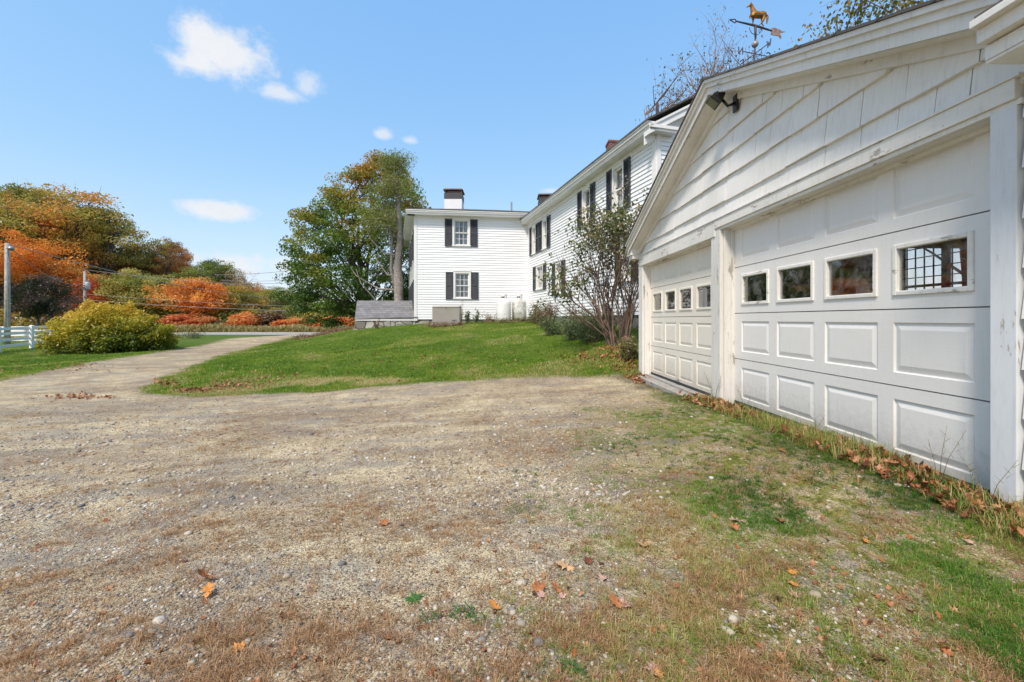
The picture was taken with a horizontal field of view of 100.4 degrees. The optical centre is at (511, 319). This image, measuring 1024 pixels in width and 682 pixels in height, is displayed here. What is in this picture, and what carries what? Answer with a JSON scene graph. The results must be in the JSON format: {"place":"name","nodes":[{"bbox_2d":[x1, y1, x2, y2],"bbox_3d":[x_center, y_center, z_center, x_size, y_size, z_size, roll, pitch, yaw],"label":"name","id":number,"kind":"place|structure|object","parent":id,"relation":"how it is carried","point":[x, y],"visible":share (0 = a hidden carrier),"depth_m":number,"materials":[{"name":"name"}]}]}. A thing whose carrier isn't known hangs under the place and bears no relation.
{"place":"outdoors","nodes":[
{"label":"outdoors","id":0,"kind":"place"},
{"bbox_2d":[1,320,320,334],"bbox_3d":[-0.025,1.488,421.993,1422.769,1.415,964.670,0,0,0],"label":"ground","id":1,"kind":"structure","parent":0,"point":[193,332],"depth_m":59.79,"materials":[{"name":"green plant"}]},
{"bbox_2d":[0,225,88,325],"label":"maple tree","id":2,"kind":"object","parent":1,"relation":"on","point":[17,261],"visible":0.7,"depth_m":66.01,"materials":[{"name":"orange plant"}]},
{"bbox_2d":[0,257,105,322],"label":"maple tree","id":3,"kind":"object","parent":1,"relation":"on","point":[70,279],"visible":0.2,"depth_m":69.23,"materials":[{"name":"orange plant"}]},
{"bbox_2d":[0,181,131,325],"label":"oak tree","id":4,"kind":"object","parent":1,"relation":"on","point":[13,193],"visible":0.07,"depth_m":80.02,"materials":[{"name":"orange plant"}]},
{"bbox_2d":[0,182,158,321],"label":"oak tree","id":5,"kind":"object","parent":1,"relation":"on","point":[18,220],"visible":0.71,"depth_m":75.33,"materials":[{"name":"orange plant"}]},
{"bbox_2d":[83,270,89,311],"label":"utility pole","id":6,"kind":"object","parent":1,"relation":"on","point":[86,283],"visible":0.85,"depth_m":57.88,"materials":[{"name":"grey wood"}]},
{"bbox_2d":[91,300,309,311],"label":"overhead wire","id":7,"kind":"object","parent":6,"relation":"attached to","point":[202,307],"visible":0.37,"depth_m":58.46,"materials":[{"name":"metal"}]},
{"bbox_2d":[89,294,342,307],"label":"overhead wire","id":8,"kind":"object","parent":6,"relation":"attached to","point":[190,301],"visible":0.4,"depth_m":58.41,"materials":[{"name":"metal"}]},
{"bbox_2d":[90,270,381,292],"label":"overhead wire","id":9,"kind":"object","parent":6,"relation":"attached to","point":[198,281],"visible":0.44,"depth_m":58.87,"materials":[{"name":"metal"}]},
{"bbox_2d":[43,240,131,311],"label":"oak tree","id":10,"kind":"object","parent":1,"relation":"on","point":[88,265],"visible":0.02,"depth_m":87.21,"materials":[{"name":"brown plant"}]},
{"bbox_2d":[58,276,129,310],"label":"maple tree","id":11,"kind":"object","parent":1,"relation":"on","point":[94,284],"visible":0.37,"depth_m":68.27,"materials":[{"name":"orange plant"}]},
{"bbox_2d":[39,200,173,279],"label":"oak tree","id":12,"kind":"object","parent":1,"relation":"on","point":[97,237],"visible":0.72,"depth_m":79.48,"materials":[{"name":"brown plant"}]},
{"bbox_2d":[86,239,168,284],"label":"ash tree","id":13,"kind":"object","parent":1,"relation":"on","point":[117,268],"visible":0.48,"depth_m":84.63,"materials":[{"name":"green plant"}]},
{"bbox_2d":[93,267,174,312],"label":"willow tree","id":14,"kind":"object","parent":1,"relation":"on","point":[123,279],"visible":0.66,"depth_m":68.68,"materials":[{"name":"green plant"}]},
{"bbox_2d":[106,274,195,317],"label":"oak tree","id":15,"kind":"object","parent":1,"relation":"on","point":[162,280],"visible":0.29,"depth_m":71.29,"materials":[{"name":"orange plant"}]},
{"bbox_2d":[129,243,185,275],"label":"oak tree","id":16,"kind":"object","parent":1,"relation":"on","point":[154,264],"visible":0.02,"depth_m":90.18,"materials":[{"name":"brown plant"}]},
{"bbox_2d":[146,236,194,279],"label":"maple tree","id":17,"kind":"object","parent":1,"relation":"on","point":[177,249],"visible":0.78,"depth_m":88.69,"materials":[{"name":"brown plant"}]},
{"bbox_2d":[0,292,354,330],"bbox_3d":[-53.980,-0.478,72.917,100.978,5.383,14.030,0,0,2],"label":"woods undergrowth","id":18,"kind":"object","parent":1,"relation":"on","point":[222,316],"visible":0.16,"depth_m":72.03,"materials":[{"name":"orange plant"}]},
{"bbox_2d":[154,311,204,324],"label":"sumac shrub","id":19,"kind":"object","parent":1,"relation":"on","point":[174,318],"visible":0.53,"depth_m":64.72,"materials":[{"name":"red plant"}]},
{"bbox_2d":[163,258,203,296],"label":"maple tree","id":20,"kind":"object","parent":1,"relation":"on","point":[177,277],"visible":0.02,"depth_m":90.65,"materials":[{"name":"green plant"}]},
{"bbox_2d":[23,322,352,331],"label":"roadside grass","id":21,"kind":"structure","parent":1,"relation":"on","point":[270,328],"depth_m":61.75,"materials":[{"name":"green plant"}]},
{"bbox_2d":[141,276,237,316],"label":"maple tree","id":22,"kind":"object","parent":1,"relation":"on","point":[199,298],"visible":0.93,"depth_m":68.27,"materials":[{"name":"orange plant"}]},
{"bbox_2d":[181,316,220,331],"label":"sumac shrub","id":23,"kind":"object","parent":1,"relation":"on","point":[201,320],"visible":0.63,"depth_m":63.72,"materials":[{"name":"orange plant"}]},
{"bbox_2d":[168,258,246,289],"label":"oak tree","id":24,"kind":"object","parent":1,"relation":"on","point":[209,267],"visible":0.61,"depth_m":84.39,"materials":[{"name":"green plant"}]},
{"bbox_2d":[211,271,263,289],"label":"oak tree","id":25,"kind":"object","parent":1,"relation":"on","point":[240,281],"visible":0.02,"depth_m":100.73,"materials":[{"name":"green plant"}]},
{"bbox_2d":[218,266,258,300],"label":"bare tree","id":26,"kind":"object","parent":1,"relation":"on","point":[232,281],"visible":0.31,"depth_m":83.88,"materials":[{"name":"grey plant"}]},
{"bbox_2d":[209,284,275,329],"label":"oak tree","id":27,"kind":"object","parent":1,"relation":"on","point":[240,302],"visible":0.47,"depth_m":74.93,"materials":[{"name":"plant"}]},
{"bbox_2d":[226,312,264,326],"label":"sumac shrub","id":28,"kind":"object","parent":1,"relation":"on","point":[241,319],"visible":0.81,"depth_m":63.63,"materials":[{"name":"orange plant"}]},
{"bbox_2d":[234,282,270,307],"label":"oak tree","id":29,"kind":"object","parent":1,"relation":"on","point":[256,289],"visible":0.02,"depth_m":97.39,"materials":[{"name":"green plant"}]},
{"bbox_2d":[230,295,292,312],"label":"bare tree","id":30,"kind":"object","parent":1,"relation":"on","point":[262,305],"visible":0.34,"depth_m":77.34,"materials":[{"name":"brown plant"}]},
{"bbox_2d":[249,311,291,326],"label":"shrub","id":31,"kind":"object","parent":1,"relation":"on","point":[268,318],"visible":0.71,"depth_m":65.89,"materials":[{"name":"brown plant"}]},
{"bbox_2d":[249,286,298,309],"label":"oak tree","id":32,"kind":"object","parent":1,"relation":"on","point":[265,291],"visible":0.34,"depth_m":90.49,"materials":[{"name":"green plant"}]},
{"bbox_2d":[259,307,299,315],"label":"oak tree","id":33,"kind":"object","parent":1,"relation":"on","point":[269,311],"visible":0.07,"depth_m":75.69,"materials":[{"name":"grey plant"}]},
{"bbox_2d":[270,317,301,326],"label":"sumac shrub","id":34,"kind":"object","parent":1,"relation":"on","point":[286,322],"visible":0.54,"depth_m":63.59,"materials":[{"name":"orange plant"}]},
{"bbox_2d":[338,316,354,326],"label":"sumac shrub","id":35,"kind":"object","parent":1,"relation":"on","point":[347,322],"visible":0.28,"depth_m":64.78,"materials":[{"name":"orange plant"}]},
{"bbox_2d":[174,333,314,333],"bbox_3d":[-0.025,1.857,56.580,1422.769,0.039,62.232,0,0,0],"label":"road","id":36,"kind":"structure","parent":0,"point":[249,333],"depth_m":55.97,"materials":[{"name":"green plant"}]},
{"bbox_2d":[0,321,638,396],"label":"lawn","id":37,"kind":"structure","parent":0,"point":[209,339],"depth_m":11.24,"materials":[{"name":"green plant"}]},
{"bbox_2d":[4,243,14,344],"bbox_3d":[-35.261,-1.637,29.907,0.850,7.417,0.394,0,0,20],"label":"utility pole","id":38,"kind":"object","parent":37,"relation":"on","point":[8,248],"visible":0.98,"depth_m":29.89,"materials":[{"name":"grey wood"}]},
{"bbox_2d":[10,244,267,297],"bbox_3d":[-31.654,-3.977,45.998,0.040,2.678,32.870,0,0,13],"label":"overhead wire","id":39,"kind":"object","parent":38,"relation":"attached to","point":[127,274],"visible":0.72,"depth_m":37.15,"materials":[{"name":"metal"}]},
{"bbox_2d":[0,326,50,340],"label":"plank fence","id":40,"kind":"object","parent":37,"relation":"on","point":[21,334],"visible":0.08,"depth_m":30.83,"materials":[{"name":"white paint"}]},
{"bbox_2d":[0,325,53,351],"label":"plank fence","id":41,"kind":"object","parent":37,"relation":"on","point":[31,332],"visible":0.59,"depth_m":24.15,"materials":[{"name":"white paint"}]},
{"bbox_2d":[0,273,88,333],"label":"dark tree","id":42,"kind":"object","parent":37,"relation":"on","point":[32,292],"visible":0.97,"depth_m":49.46,"materials":[{"name":"grey plant"}]},
{"bbox_2d":[32,299,180,354],"bbox_3d":[-20.956,0.441,22.334,5.413,2.973,5.573,0,0,42],"label":"forsythia bush","id":43,"kind":"object","parent":37,"relation":"on","point":[105,328],"visible":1,"depth_m":21.26,"materials":[{"name":"yellow plant"}]},
{"bbox_2d":[174,332,205,338],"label":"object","id":44,"kind":"object","parent":37,"relation":"on","point":[197,335],"visible":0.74,"depth_m":38.04,"materials":[{"name":"green plant"}]},
{"bbox_2d":[291,325,353,339],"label":"verge weeds","id":45,"kind":"object","parent":37,"relation":"on","point":[304,336],"visible":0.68,"depth_m":24.20,"materials":[{"name":"brown plant"}]},
{"bbox_2d":[268,149,430,328],"bbox_3d":[-11.378,-5.550,32.701,14.150,14.446,12.230,0,0,0],"label":"maple tree","id":46,"kind":"object","parent":37,"relation":"on","point":[341,205],"visible":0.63,"depth_m":30.44,"materials":[{"name":"green plant"}]},
{"bbox_2d":[345,147,425,300],"bbox_3d":[-8.017,-5.077,27.356,5.438,12.037,5.197,0,0,-31],"label":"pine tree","id":47,"kind":"object","parent":37,"relation":"on","point":[390,191],"visible":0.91,"depth_m":27.28,"materials":[{"name":"green plant"}]},
{"bbox_2d":[353,301,417,329],"bbox_3d":[-6.387,0.057,21.600,3.579,2.086,2.000,0,0,0],"label":"cellar bulkhead","id":48,"kind":"object","parent":37,"relation":"on","point":[386,313],"visible":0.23,"depth_m":21.10,"materials":[{"name":"grey"}]},
{"bbox_2d":[420,321,452,327],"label":"garden plant","id":49,"kind":"object","parent":37,"relation":"on","point":[436,324],"visible":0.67,"depth_m":18.92,"materials":[{"name":"brown plant"}]},
{"bbox_2d":[431,306,461,325],"bbox_3d":[-2.977,-0.150,19.620,1.380,0.980,0.800,0,0,0],"label":"standby generator","id":50,"kind":"object","parent":37,"relation":"on","point":[448,314],"visible":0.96,"depth_m":19.28,"materials":[{"name":"metal"}]},
{"bbox_2d":[480,311,496,322],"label":"garden plant","id":51,"kind":"object","parent":37,"relation":"on","point":[488,320],"visible":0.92,"depth_m":20.14,"materials":[{"name":"green plant"}]},
{"bbox_2d":[496,294,510,320],"bbox_3d":[-0.390,-0.568,20.150,0.690,1.275,0.690,0,0,0],"label":"propane tank","id":52,"kind":"object","parent":37,"relation":"on","point":[503,307],"visible":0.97,"depth_m":19.87,"materials":[{"name":"paint"}]},
{"bbox_2d":[491,317,523,323],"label":"garden plant","id":53,"kind":"object","parent":37,"relation":"on","point":[503,321],"visible":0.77,"depth_m":19.75,"materials":[{"name":"green plant"}]},
{"bbox_2d":[512,294,525,319],"bbox_3d":[0.349,-0.598,20.550,0.690,1.275,0.690,0,0,0],"label":"propane tank","id":54,"kind":"object","parent":37,"relation":"on","point":[519,307],"visible":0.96,"depth_m":20.27,"materials":[{"name":"metal"}]},
{"bbox_2d":[528,303,544,323],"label":"garden plant","id":55,"kind":"object","parent":37,"relation":"on","point":[533,320],"visible":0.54,"depth_m":17.76,"materials":[{"name":"green plant"}]},
{"bbox_2d":[530,300,559,325],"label":"garden plant","id":56,"kind":"object","parent":37,"relation":"on","point":[549,311],"visible":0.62,"depth_m":15.55,"materials":[{"name":"green plant"}]},
{"bbox_2d":[403,94,694,328],"bbox_3d":[1.652,-3.520,21.188,13.423,9.640,21.391,0,0,-15],"label":"farmhouse","id":57,"kind":"object","parent":37,"relation":"on","point":[481,260],"visible":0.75,"depth_m":20.77,"materials":[{"name":"white paint"}]},
{"bbox_2d":[452,217,470,245],"bbox_3d":[-2.541,-4.304,21.349,0.927,1.401,0.705,0,0,-7],"label":"window","id":58,"kind":"structure","parent":57,"relation":"in","point":[460,231],"depth_m":21.18,"materials":[{"name":"white paint"}]},
{"bbox_2d":[453,271,470,298],"bbox_3d":[-2.498,-1.696,21.354,0.915,1.389,0.705,0,0,-7],"label":"window","id":59,"kind":"structure","parent":57,"relation":"in","point":[461,283],"depth_m":21.20,"materials":[{"name":"white paint"}]},
{"bbox_2d":[531,223,535,254],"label":"window","id":60,"kind":"structure","parent":57,"relation":"in","point":[533,230],"depth_m":20.67,"materials":[{"name":"white paint"}]},
{"bbox_2d":[535,263,542,290],"bbox_3d":[1.344,-1.947,19.704,0.245,1.175,1.035,0,0,-15],"label":"window","id":61,"kind":"structure","parent":57,"relation":"in","point":[540,270],"depth_m":19.73,"materials":[{"name":"white paint"}]},
{"bbox_2d":[541,216,546,249],"bbox_3d":[1.529,-3.828,19.031,0.245,1.415,0.687,0,0,-15],"label":"window","id":62,"kind":"structure","parent":57,"relation":"in","point":[543,219],"depth_m":19.24,"materials":[{"name":"white paint"}]},
{"bbox_2d":[555,260,560,293],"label":"window","id":63,"kind":"structure","parent":57,"relation":"in","point":[558,280],"depth_m":17.63,"materials":[{"name":"white paint"}]},
{"bbox_2d":[581,183,590,226],"bbox_3d":[2.669,-3.968,14.894,0.245,1.335,0.750,0,0,-15],"label":"window","id":64,"kind":"structure","parent":57,"relation":"in","point":[585,201],"depth_m":15.13,"materials":[{"name":"white paint"}]},
{"bbox_2d":[611,159,623,212],"bbox_3d":[3.252,-3.943,12.794,0.253,1.445,0.761,0,0,-15],"label":"window","id":65,"kind":"structure","parent":57,"relation":"in","point":[616,178],"depth_m":13.03,"materials":[{"name":"white paint"}]},
{"bbox_2d":[620,232,629,280],"bbox_3d":[3.369,-1.777,12.351,0.245,1.375,0.643,0,0,-15],"label":"window","id":66,"kind":"structure","parent":57,"relation":"in","point":[628,276],"depth_m":12.53,"materials":[{"name":"white paint"}]},
{"bbox_2d":[537,314,565,335],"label":"garden plant","id":67,"kind":"object","parent":37,"relation":"on","point":[549,329],"visible":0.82,"depth_m":12.86,"materials":[{"name":"green plant"}]},
{"bbox_2d":[552,310,599,340],"bbox_3d":[1.766,0.170,11.633,1.379,0.906,1.139,0,0,0],"label":"garden plant","id":68,"kind":"object","parent":37,"relation":"on","point":[570,333],"visible":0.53,"depth_m":11.47,"materials":[{"name":"green plant"}]},
{"bbox_2d":[562,303,595,326],"bbox_3d":[2.185,-0.085,13.195,1.288,0.904,0.854,0,0,12],"label":"garden plant","id":69,"kind":"object","parent":37,"relation":"on","point":[568,313],"visible":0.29,"depth_m":13.19,"materials":[{"name":"green plant"}]},
{"bbox_2d":[569,314,610,343],"bbox_3d":[1.973,0.242,10.604,1.089,0.774,0.763,0,0,0],"label":"garden plant","id":70,"kind":"object","parent":37,"relation":"on","point":[589,336],"visible":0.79,"depth_m":10.55,"materials":[{"name":"green plant"}]},
{"bbox_2d":[534,169,648,345],"bbox_3d":[2.208,-1.272,9.419,3.101,3.762,3.296,0,0,-23],"label":"lilac shrub","id":71,"kind":"object","parent":37,"relation":"on","point":[616,225],"visible":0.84,"depth_m":9.51,"materials":[{"name":"green plant"}]},
{"bbox_2d":[584,297,624,330],"bbox_3d":[2.567,-0.087,11.574,1.241,1.018,0.906,0,0,0],"label":"garden plant","id":72,"kind":"object","parent":37,"relation":"on","point":[615,321],"visible":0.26,"depth_m":11.46,"materials":[{"name":"green plant"}]},
{"bbox_2d":[616,333,638,360],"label":"garden plant","id":73,"kind":"object","parent":37,"relation":"on","point":[628,354],"visible":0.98,"depth_m":8.62,"materials":[{"name":"green plant"}]},
{"bbox_2d":[635,46,738,123],"bbox_3d":[7.915,-6.240,19.838,4.761,13.205,5.355,0,0,-9],"label":"birch tree","id":74,"kind":"object","parent":37,"relation":"on","point":[668,103],"visible":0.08,"depth_m":19.78,"materials":[{"name":"brown plant"}]},
{"bbox_2d":[677,3,774,94],"bbox_3d":[11.533,-7.480,20.848,5.281,15.823,5.744,0,0,-42],"label":"birch tree","id":75,"kind":"object","parent":37,"relation":"on","point":[722,61],"visible":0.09,"depth_m":20.68,"materials":[{"name":"brown plant"}]},
{"bbox_2d":[779,0,927,49],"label":"oak tree","id":76,"kind":"object","parent":37,"relation":"on","point":[893,6],"visible":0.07,"depth_m":16.97,"materials":[{"name":"green plant"}]},
{"bbox_2d":[0,0,961,318],"label":"sky","id":77,"kind":"structure","parent":0,"point":[209,122],"materials":[{"name":"blue"}]},
{"bbox_2d":[0,332,1023,681],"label":"gravel driveway","id":78,"kind":"structure","parent":0,"point":[128,376],"depth_m":2.24,"materials":[{"name":"beige gravel"}]},
{"bbox_2d":[200,582,213,598],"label":"fallen leaf","id":79,"kind":"object","parent":78,"relation":"on","point":[207,589],"visible":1,"depth_m":1.58,"materials":[{"name":"orange plant"}]},
{"bbox_2d":[198,566,215,579],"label":"fallen leaf","id":80,"kind":"object","parent":78,"relation":"on","point":[202,573],"visible":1,"depth_m":1.67,"materials":[{"name":"brown plant"}]},
{"bbox_2d":[1,342,634,399],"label":"scattered leaves","id":81,"kind":"object","parent":78,"relation":"on","point":[238,384],"visible":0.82,"depth_m":9.08,"materials":[{"name":"brown plant"}]},
{"bbox_2d":[404,591,426,605],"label":"weed","id":82,"kind":"object","parent":78,"relation":"on","point":[412,598],"visible":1,"depth_m":1.54,"materials":[{"name":"green plant"}]},
{"bbox_2d":[418,608,441,622],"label":"weed","id":83,"kind":"object","parent":78,"relation":"on","point":[430,613],"visible":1,"depth_m":1.44,"materials":[{"name":"green plant"}]},
{"bbox_2d":[447,602,474,618],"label":"weed","id":84,"kind":"object","parent":78,"relation":"on","point":[467,614],"visible":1,"depth_m":1.46,"materials":[{"name":"green plant"}]},
{"bbox_2d":[488,599,500,608],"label":"fallen leaf","id":85,"kind":"object","parent":78,"relation":"on","point":[493,604],"visible":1,"depth_m":1.48,"materials":[{"name":"orange plant"}]},
{"bbox_2d":[11,401,1021,681],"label":"leaf crumbs","id":86,"kind":"object","parent":78,"relation":"on","point":[865,621],"visible":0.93,"depth_m":1.44,"materials":[{"name":"brown plant"}]},
{"bbox_2d":[531,577,545,591],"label":"fallen leaf","id":87,"kind":"object","parent":78,"relation":"on","point":[537,586],"visible":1,"depth_m":1.59,"materials":[{"name":"orange plant"}]},
{"bbox_2d":[555,559,576,571],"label":"fallen leaf","id":88,"kind":"object","parent":78,"relation":"on","point":[564,565],"visible":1,"depth_m":1.74,"materials":[{"name":"beige plant"}]},
{"bbox_2d":[558,656,585,674],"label":"weed","id":89,"kind":"object","parent":78,"relation":"on","point":[565,666],"visible":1,"depth_m":1.22,"materials":[{"name":"green plant"}]},
{"bbox_2d":[592,353,641,378],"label":"corner leaves","id":90,"kind":"object","parent":78,"relation":"on","point":[616,365],"visible":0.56,"depth_m":8.43,"materials":[{"name":"brown plant"}]},
{"bbox_2d":[609,593,624,610],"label":"fallen leaf","id":91,"kind":"object","parent":78,"relation":"on","point":[614,599],"visible":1,"depth_m":1.50,"materials":[{"name":"orange plant"}]},
{"bbox_2d":[621,367,1023,547],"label":"wall foot grass","id":92,"kind":"structure","parent":78,"relation":"on","point":[769,422],"depth_m":2.80,"materials":[{"name":"green plant"}]},
{"bbox_2d":[623,0,1023,509],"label":"garage","id":93,"kind":"structure","parent":78,"relation":"on","point":[793,194],"depth_m":3.11,"materials":[{"name":"white paint"}]},
{"bbox_2d":[651,245,710,396],"bbox_3d":[2.550,-0.037,6.471,0.099,2.095,2.680,0,0,-1],"label":"garage door","id":94,"kind":"structure","parent":93,"relation":"in","point":[680,338],"depth_m":6.39,"materials":[{"name":"beige paint"}]},
{"bbox_2d":[706,91,738,112],"bbox_3d":[2.307,-2.383,4.699,0.285,0.265,0.216,0,0,8],"label":"flood light","id":95,"kind":"object","parent":93,"relation":"attached to","point":[714,100],"visible":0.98,"depth_m":4.62,"materials":[{"name":"black plastic"}]},
{"bbox_2d":[729,2,784,64],"bbox_3d":[2.852,-3.188,4.930,0.715,0.952,0.402,0,0,12],"label":"weathervane","id":96,"kind":"object","parent":93,"relation":"on","point":[756,14],"visible":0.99,"depth_m":4.93,"materials":[{"name":"gold metal"}]},
{"bbox_2d":[735,132,989,490],"bbox_3d":[2.584,-0.068,3.536,0.099,2.095,2.810,0,0,-1],"label":"garage door","id":97,"kind":"structure","parent":93,"relation":"in","point":[895,366],"depth_m":2.97,"materials":[{"name":"white paint"}]},
{"bbox_2d":[865,238,966,292],"bbox_3d":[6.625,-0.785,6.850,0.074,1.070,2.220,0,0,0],"label":"lattice window","id":98,"kind":"structure","parent":93,"relation":"in","point":[947,252],"depth_m":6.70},
{"bbox_2d":[624,373,1023,536],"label":"fallen leaves","id":99,"kind":"object","parent":78,"relation":"on","point":[883,472],"visible":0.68,"depth_m":2.52,"materials":[{"name":"brown plant"}]},
{"bbox_2d":[923,427,965,486],"bbox_3d":[2.325,0.754,2.288,0.113,0.398,0.152,0,0,0],"label":"weed stalk","id":100,"kind":"object","parent":78,"relation":"on","point":[941,456],"visible":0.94,"depth_m":2.32,"materials":[{"name":"plant"}]},
{"bbox_2d":[960,452,1017,501],"bbox_3d":[2.341,0.812,2.105,0.069,0.300,0.227,0,0,-20],"label":"weed stalk","id":101,"kind":"object","parent":78,"relation":"on","point":[995,476],"visible":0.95,"depth_m":2.13,"materials":[{"name":"brown plant"}]},
{"bbox_2d":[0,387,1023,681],"bbox_3d":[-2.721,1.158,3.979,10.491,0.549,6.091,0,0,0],"label":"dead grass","id":102,"kind":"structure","parent":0,"point":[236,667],"depth_m":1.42,"materials":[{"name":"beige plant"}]},
{"bbox_2d":[643,661,656,674],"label":"fallen leaf","id":103,"kind":"object","parent":102,"relation":"on","point":[649,669],"visible":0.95,"depth_m":1.22,"materials":[{"name":"plant"}]},
{"bbox_2d":[447,387,1023,681],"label":"thin grass","id":104,"kind":"structure","parent":0,"point":[1017,648],"depth_m":1.68,"materials":[{"name":"green plant"}]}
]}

